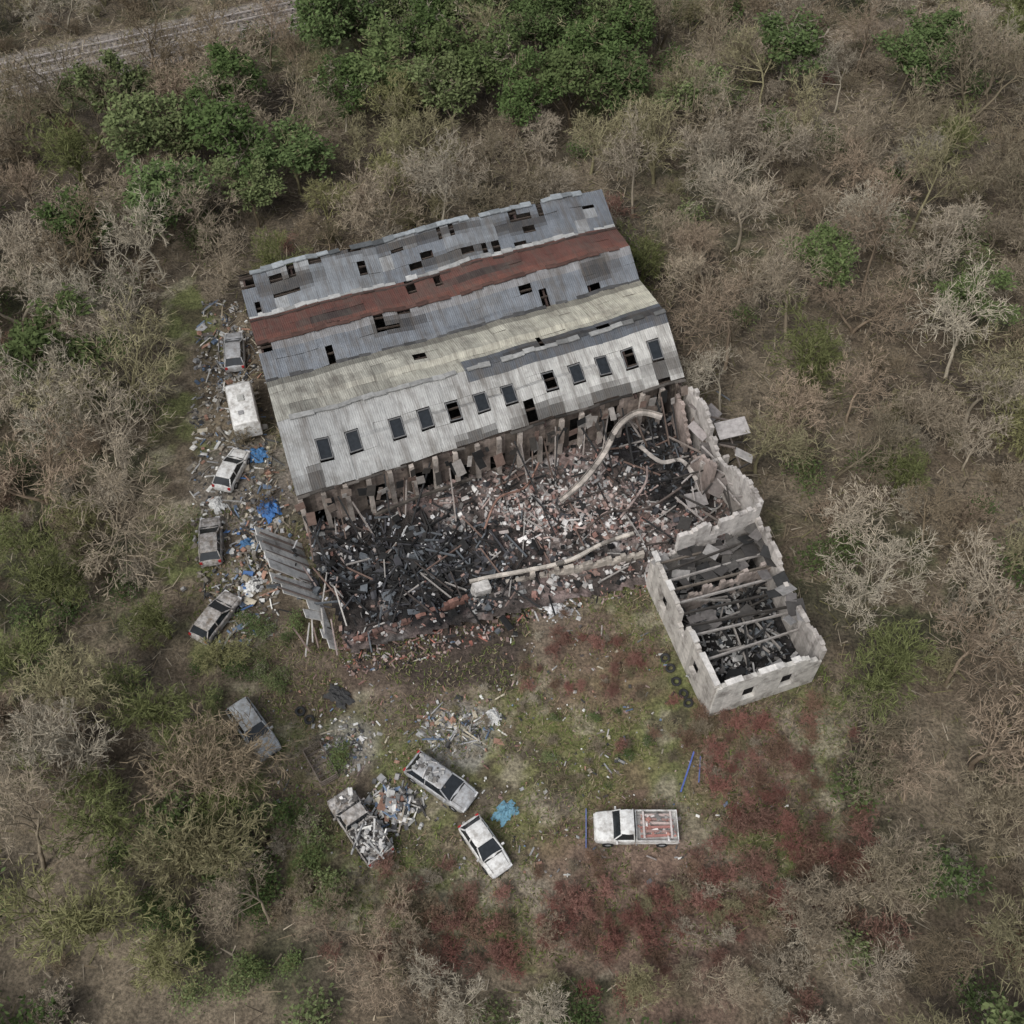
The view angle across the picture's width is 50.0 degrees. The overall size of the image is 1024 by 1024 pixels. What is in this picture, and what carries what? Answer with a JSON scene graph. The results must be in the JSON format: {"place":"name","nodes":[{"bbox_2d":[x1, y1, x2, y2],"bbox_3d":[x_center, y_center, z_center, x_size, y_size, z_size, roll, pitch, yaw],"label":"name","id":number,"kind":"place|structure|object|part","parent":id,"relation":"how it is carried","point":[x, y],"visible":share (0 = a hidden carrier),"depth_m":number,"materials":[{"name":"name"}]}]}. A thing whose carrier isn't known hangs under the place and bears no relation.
{"place":"outdoors","nodes":[
{"label":"outdoors","id":0,"kind":"place"},
{"bbox_2d":[0,0,1023,1023],"bbox_3d":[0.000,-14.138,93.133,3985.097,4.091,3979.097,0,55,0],"label":"ground","id":1,"kind":"structure","parent":0,"point":[105,996],"depth_m":75.45,"materials":[{"name":"green plant"}]},
{"bbox_2d":[120,905,205,997],"bbox_3d":[-19.470,24.995,62.234,4.480,5.543,4.957,0,55,0],"label":"bare tree","id":2,"kind":"object","parent":1,"relation":"on","point":[158,949],"visible":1,"depth_m":61.64,"materials":[{"name":"green plant"}]},
{"bbox_2d":[146,679,230,793],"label":"bare tree","id":3,"kind":"object","parent":1,"relation":"on","point":[167,737],"visible":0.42,"depth_m":68.95,"materials":[{"name":"brown plant"}]},
{"bbox_2d":[157,820,258,916],"bbox_3d":[-18.352,20.954,65.073,6.430,5.624,4.673,-31,61,-20],"label":"bare tree","id":4,"kind":"object","parent":1,"relation":"on","point":[196,862],"visible":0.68,"depth_m":64.08,"materials":[{"name":"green plant"}]},
{"bbox_2d":[195,516,224,566],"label":"burnt car","id":5,"kind":"object","parent":1,"relation":"on","point":[210,541],"visible":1,"depth_m":79.93,"materials":[{"name":"paint"}]},
{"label":"windows","id":6,"kind":"part","parent":5,"relation":"part of","materials":[{"name":"grey glass"}]},
{"bbox_2d":[0,0,426,98],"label":"railway track","id":7,"kind":"structure","parent":1,"relation":"on","point":[113,39],"depth_m":118.16,"materials":[{"name":"grey gravel"}]},
{"bbox_2d":[188,590,241,644],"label":"burnt car","id":8,"kind":"object","parent":1,"relation":"on","point":[217,614],"visible":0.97,"depth_m":76.38,"materials":[{"name":"paint"}]},
{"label":"windows","id":9,"kind":"part","parent":8,"relation":"part of","materials":[{"name":"black glass"}]},
{"bbox_2d":[187,632,255,676],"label":"bush","id":10,"kind":"object","parent":1,"relation":"on","point":[214,652],"visible":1,"depth_m":73.87,"materials":[{"name":"green plant"}]},
{"bbox_2d":[190,757,266,865],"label":"bare tree","id":11,"kind":"object","parent":1,"relation":"on","point":[224,798],"visible":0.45,"depth_m":66.81,"materials":[{"name":"brown plant"}]},
{"bbox_2d":[212,447,249,492],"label":"white car","id":12,"kind":"object","parent":1,"relation":"on","point":[231,468],"visible":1,"depth_m":83.71,"materials":[{"name":"paint"}]},
{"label":"windows","id":13,"kind":"part","parent":12,"relation":"part of","materials":[{"name":"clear glass"}]},
{"bbox_2d":[189,852,274,944],"bbox_3d":[-16.064,22.247,63.591,5.498,6.476,3.750,-38,63,-23],"label":"bare tree","id":14,"kind":"object","parent":1,"relation":"on","point":[229,902],"visible":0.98,"depth_m":62.91,"materials":[{"name":"brown plant"}]},
{"bbox_2d":[221,331,246,372],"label":"silver car","id":15,"kind":"object","parent":1,"relation":"on","point":[234,343],"visible":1,"depth_m":90.66,"materials":[{"name":"paint"}]},
{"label":"windows","id":16,"kind":"part","parent":15,"relation":"part of","materials":[{"name":"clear glass"}]},
{"bbox_2d":[186,300,283,646],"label":"rubbish heap","id":17,"kind":"object","parent":1,"relation":"on","point":[201,326],"visible":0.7,"depth_m":85.24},
{"bbox_2d":[207,496,227,514],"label":"white sheet","id":18,"kind":"object","parent":17,"relation":"on","point":[216,504],"visible":1,"depth_m":83.00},
{"bbox_2d":[201,311,269,447],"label":"rubbish heap","id":19,"kind":"object","parent":1,"relation":"on","point":[231,376],"visible":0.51,"depth_m":91.18,"materials":[{"name":"grey"}]},
{"bbox_2d":[180,417,302,692],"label":"rubbish heap","id":20,"kind":"object","parent":1,"relation":"on","point":[246,577],"visible":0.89,"depth_m":80.80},
{"bbox_2d":[239,576,263,597],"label":"white sheet","id":21,"kind":"object","parent":20,"relation":"on","point":[250,585],"visible":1,"depth_m":78.84,"materials":[{"name":"white plastic"}]},
{"bbox_2d":[225,381,262,439],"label":"caravan","id":22,"kind":"object","parent":1,"relation":"on","point":[242,406],"visible":0.99,"depth_m":85.88,"materials":[{"name":"white paint"}]},
{"bbox_2d":[239,538,255,548],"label":"blue tarpaulin","id":23,"kind":"object","parent":1,"relation":"on","point":[245,542],"visible":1,"depth_m":80.90,"materials":[{"name":"blue plastic"}]},
{"bbox_2d":[225,696,280,761],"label":"grey estate car","id":24,"kind":"object","parent":1,"relation":"on","point":[255,719],"visible":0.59,"depth_m":71.55,"materials":[{"name":"paint"}]},
{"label":"windows","id":25,"kind":"part","parent":24,"relation":"part of","materials":[{"name":"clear glass"}]},
{"bbox_2d":[248,447,268,462],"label":"blue tarpaulin","id":26,"kind":"object","parent":1,"relation":"on","point":[260,451],"visible":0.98,"depth_m":85.70,"materials":[{"name":"blue plastic"}]},
{"bbox_2d":[257,496,281,523],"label":"blue tarpaulin","id":27,"kind":"object","parent":1,"relation":"on","point":[272,509],"visible":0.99,"depth_m":82.57,"materials":[{"name":"blue plastic"}]},
{"bbox_2d":[295,706,305,715],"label":"tyre","id":28,"kind":"object","parent":1,"relation":"on","point":[303,710],"visible":1,"depth_m":73.37,"materials":[{"name":"rubber"}]},
{"bbox_2d":[304,715,314,724],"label":"tyre","id":29,"kind":"object","parent":1,"relation":"on","point":[311,721],"visible":1,"depth_m":73.01,"materials":[{"name":"rubber"}]},
{"bbox_2d":[302,741,338,786],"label":"pallet","id":30,"kind":"object","parent":1,"relation":"on","point":[326,780],"visible":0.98,"depth_m":71.12,"materials":[{"name":"wood"}]},
{"bbox_2d":[286,885,356,952],"bbox_3d":[-11.024,23.773,63.608,3.925,4.626,3.423,-9,55,-6],"label":"bare tree","id":31,"kind":"object","parent":1,"relation":"on","point":[320,919],"visible":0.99,"depth_m":63.08,"materials":[{"name":"brown plant"}]},
{"bbox_2d":[322,684,354,709],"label":"black tarpaulin","id":32,"kind":"object","parent":1,"relation":"on","point":[340,697],"visible":1,"depth_m":73.92,"materials":[{"name":"black plastic"}]},
{"bbox_2d":[310,714,399,774],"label":"rubbish heap","id":33,"kind":"object","parent":1,"relation":"on","point":[352,742],"visible":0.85,"depth_m":72.28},
{"bbox_2d":[327,787,394,868],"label":"wrecked pickup truck","id":34,"kind":"object","parent":1,"relation":"on","point":[351,814],"visible":0.99,"depth_m":67.75,"materials":[{"name":"paint"}]},
{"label":"windows","id":35,"kind":"part","parent":34,"relation":"part of","materials":[{"name":"black glass"}]},
{"bbox_2d":[323,881,424,1019],"bbox_3d":[-6.915,25.037,61.828,6.789,6.183,5.509,-38,63,-23],"label":"bare tree","id":36,"kind":"object","parent":1,"relation":"on","point":[377,927],"visible":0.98,"depth_m":61.27,"materials":[{"name":"brown plant"}]},
{"bbox_2d":[364,766,438,840],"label":"rubbish heap","id":37,"kind":"object","parent":1,"relation":"on","point":[388,803],"visible":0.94,"depth_m":69.39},
{"bbox_2d":[403,750,477,812],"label":"silver car","id":38,"kind":"object","parent":1,"relation":"on","point":[453,791],"visible":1,"depth_m":69.55,"materials":[{"name":"paint"}]},
{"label":"windows","id":39,"kind":"part","parent":38,"relation":"part of","materials":[{"name":"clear glass"}]},
{"bbox_2d":[401,947,490,1023],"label":"bare tree","id":40,"kind":"object","parent":1,"relation":"on","point":[460,1004],"visible":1,"depth_m":61.52,"materials":[{"name":"grey plant"}]},
{"bbox_2d":[403,694,521,757],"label":"rubbish heap","id":41,"kind":"object","parent":1,"relation":"on","point":[456,729],"visible":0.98,"depth_m":72.82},
{"bbox_2d":[486,707,501,725],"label":"white sheet","id":42,"kind":"object","parent":41,"relation":"on","point":[494,716],"visible":1,"depth_m":73.09,"materials":[{"name":"white plastic"}]},
{"bbox_2d":[238,189,687,564],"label":"burnt warehouse","id":43,"kind":"structure","parent":1,"relation":"on","point":[437,354],"depth_m":83.63,"materials":[{"name":"grey metal"}]},
{"bbox_2d":[458,813,512,878],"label":"white car","id":44,"kind":"object","parent":1,"relation":"on","point":[479,839],"visible":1,"depth_m":67.22,"materials":[{"name":"paint"}]},
{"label":"windows","id":45,"kind":"part","parent":44,"relation":"part of","materials":[{"name":"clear glass"}]},
{"bbox_2d":[338,566,645,675],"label":"brick rubble spill","id":46,"kind":"object","parent":1,"relation":"on","point":[457,642],"visible":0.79,"depth_m":76.53,"materials":[{"name":"brown brick"}]},
{"bbox_2d":[244,386,763,656],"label":"collapsed hall","id":47,"kind":"structure","parent":1,"relation":"on","point":[584,526],"depth_m":80.52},
{"bbox_2d":[219,618,788,883],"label":"scattered litter","id":48,"kind":"object","parent":1,"relation":"on","point":[522,788],"visible":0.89,"depth_m":71.85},
{"bbox_2d":[491,799,518,826],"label":"blue tarpaulin","id":49,"kind":"object","parent":1,"relation":"on","point":[503,813],"visible":1,"depth_m":69.41,"materials":[{"name":"blue plastic"}]},
{"bbox_2d":[0,0,1023,1023],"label":"woodland","id":50,"kind":"object","parent":1,"relation":"on","point":[588,45],"visible":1,"depth_m":92.86,"materials":[{"name":"brown plant"}]},
{"bbox_2d":[0,0,1023,1023],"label":"undergrowth","id":51,"kind":"object","parent":1,"relation":"on","point":[588,1014],"visible":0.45,"depth_m":79.44,"materials":[{"name":"green plant"}]},
{"bbox_2d":[0,0,1023,1023],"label":"fallen twigs","id":52,"kind":"object","parent":1,"relation":"on","point":[726,219],"visible":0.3,"depth_m":97.22,"materials":[{"name":"brown plant"}]},
{"bbox_2d":[507,980,571,1023],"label":"bare tree","id":53,"kind":"object","parent":1,"relation":"on","point":[541,1013],"visible":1,"depth_m":60.23,"materials":[{"name":"grey plant"}]},
{"bbox_2d":[124,605,982,1019],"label":"bramble thicket","id":54,"kind":"object","parent":1,"relation":"on","point":[300,893],"visible":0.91,"depth_m":66.33,"materials":[{"name":"red plant"}]},
{"bbox_2d":[543,603,565,614],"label":"white sheet","id":55,"kind":"object","parent":1,"relation":"on","point":[557,606],"visible":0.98,"depth_m":77.92,"materials":[{"name":"white plastic"}]},
{"bbox_2d":[534,598,581,622],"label":"rubbish heap","id":56,"kind":"object","parent":1,"relation":"on","point":[578,618],"visible":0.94,"depth_m":77.82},
{"bbox_2d":[585,808,586,847],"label":"blue pole","id":57,"kind":"object","parent":1,"relation":"on","point":[585,827],"visible":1,"depth_m":68.84,"materials":[{"name":"blue metal"}]},
{"bbox_2d":[552,729,624,777],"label":"patch of grass","id":58,"kind":"object","parent":1,"relation":"on","point":[616,760],"visible":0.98,"depth_m":71.49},
{"bbox_2d":[593,806,679,847],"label":"white pickup truck","id":59,"kind":"object","parent":1,"relation":"on","point":[658,828],"visible":1,"depth_m":67.91,"materials":[{"name":"paint"}]},
{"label":"windows","id":60,"kind":"part","parent":59,"relation":"part of","materials":[{"name":"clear glass"}]},
{"bbox_2d":[612,959,673,1016],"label":"bare tree","id":61,"kind":"object","parent":1,"relation":"on","point":[635,985],"visible":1,"depth_m":61.46,"materials":[{"name":"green plant"}]},
{"bbox_2d":[660,653,669,662],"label":"tyre","id":62,"kind":"object","parent":1,"relation":"on","point":[668,657],"visible":1,"depth_m":75.66,"materials":[{"name":"rubber"}]},
{"bbox_2d":[665,663,675,672],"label":"tyre","id":63,"kind":"object","parent":1,"relation":"on","point":[668,670],"visible":1,"depth_m":75.20,"materials":[{"name":"rubber"}]},
{"bbox_2d":[671,677,681,685],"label":"tyre","id":64,"kind":"object","parent":1,"relation":"on","point":[678,683],"visible":1,"depth_m":74.64,"materials":[{"name":"rubber"}]},
{"bbox_2d":[679,689,688,698],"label":"tyre","id":65,"kind":"object","parent":1,"relation":"on","point":[685,691],"visible":0.99,"depth_m":74.12,"materials":[{"name":"rubber"}]},
{"bbox_2d":[683,698,693,707],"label":"tyre","id":66,"kind":"object","parent":1,"relation":"on","point":[689,705],"visible":1,"depth_m":73.72,"materials":[{"name":"rubber"}]},
{"bbox_2d":[680,751,700,791],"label":"blue pole","id":67,"kind":"object","parent":1,"relation":"on","point":[688,770],"visible":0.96,"depth_m":70.86,"materials":[{"name":"blue metal"}]},
{"bbox_2d":[687,954,758,1015],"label":"bare tree","id":68,"kind":"object","parent":1,"relation":"on","point":[736,984],"visible":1,"depth_m":60.74,"materials":[{"name":"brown plant"}]},
{"bbox_2d":[646,503,826,715],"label":"burnt annex","id":69,"kind":"object","parent":1,"relation":"on","point":[740,629],"visible":1,"depth_m":75.41,"materials":[{"name":"beige concrete"}]},
{"bbox_2d":[766,876,856,963],"bbox_3d":[17.485,23.715,63.430,4.184,5.037,5.801,-23,58,-15],"label":"bare tree","id":70,"kind":"object","parent":1,"relation":"on","point":[805,917],"visible":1,"depth_m":62.53,"materials":[{"name":"plant"}]},
{"bbox_2d":[788,814,943,947],"bbox_3d":[20.579,20.845,63.877,8.247,7.694,6.685,18,57,12],"label":"bare tree","id":71,"kind":"object","parent":1,"relation":"on","point":[844,895],"visible":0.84,"depth_m":62.87,"materials":[{"name":"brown plant"}]},
{"bbox_2d":[824,924,918,1018],"bbox_3d":[20.273,25.875,61.103,4.577,6.360,3.981,-18,57,-12],"label":"bare tree","id":72,"kind":"object","parent":1,"relation":"on","point":[859,984],"visible":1,"depth_m":60.30,"materials":[{"name":"brown plant"}]},
{"bbox_2d":[839,682,921,806],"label":"bare tree","id":73,"kind":"object","parent":1,"relation":"on","point":[889,734],"visible":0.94,"depth_m":68.10,"materials":[{"name":"brown plant"}]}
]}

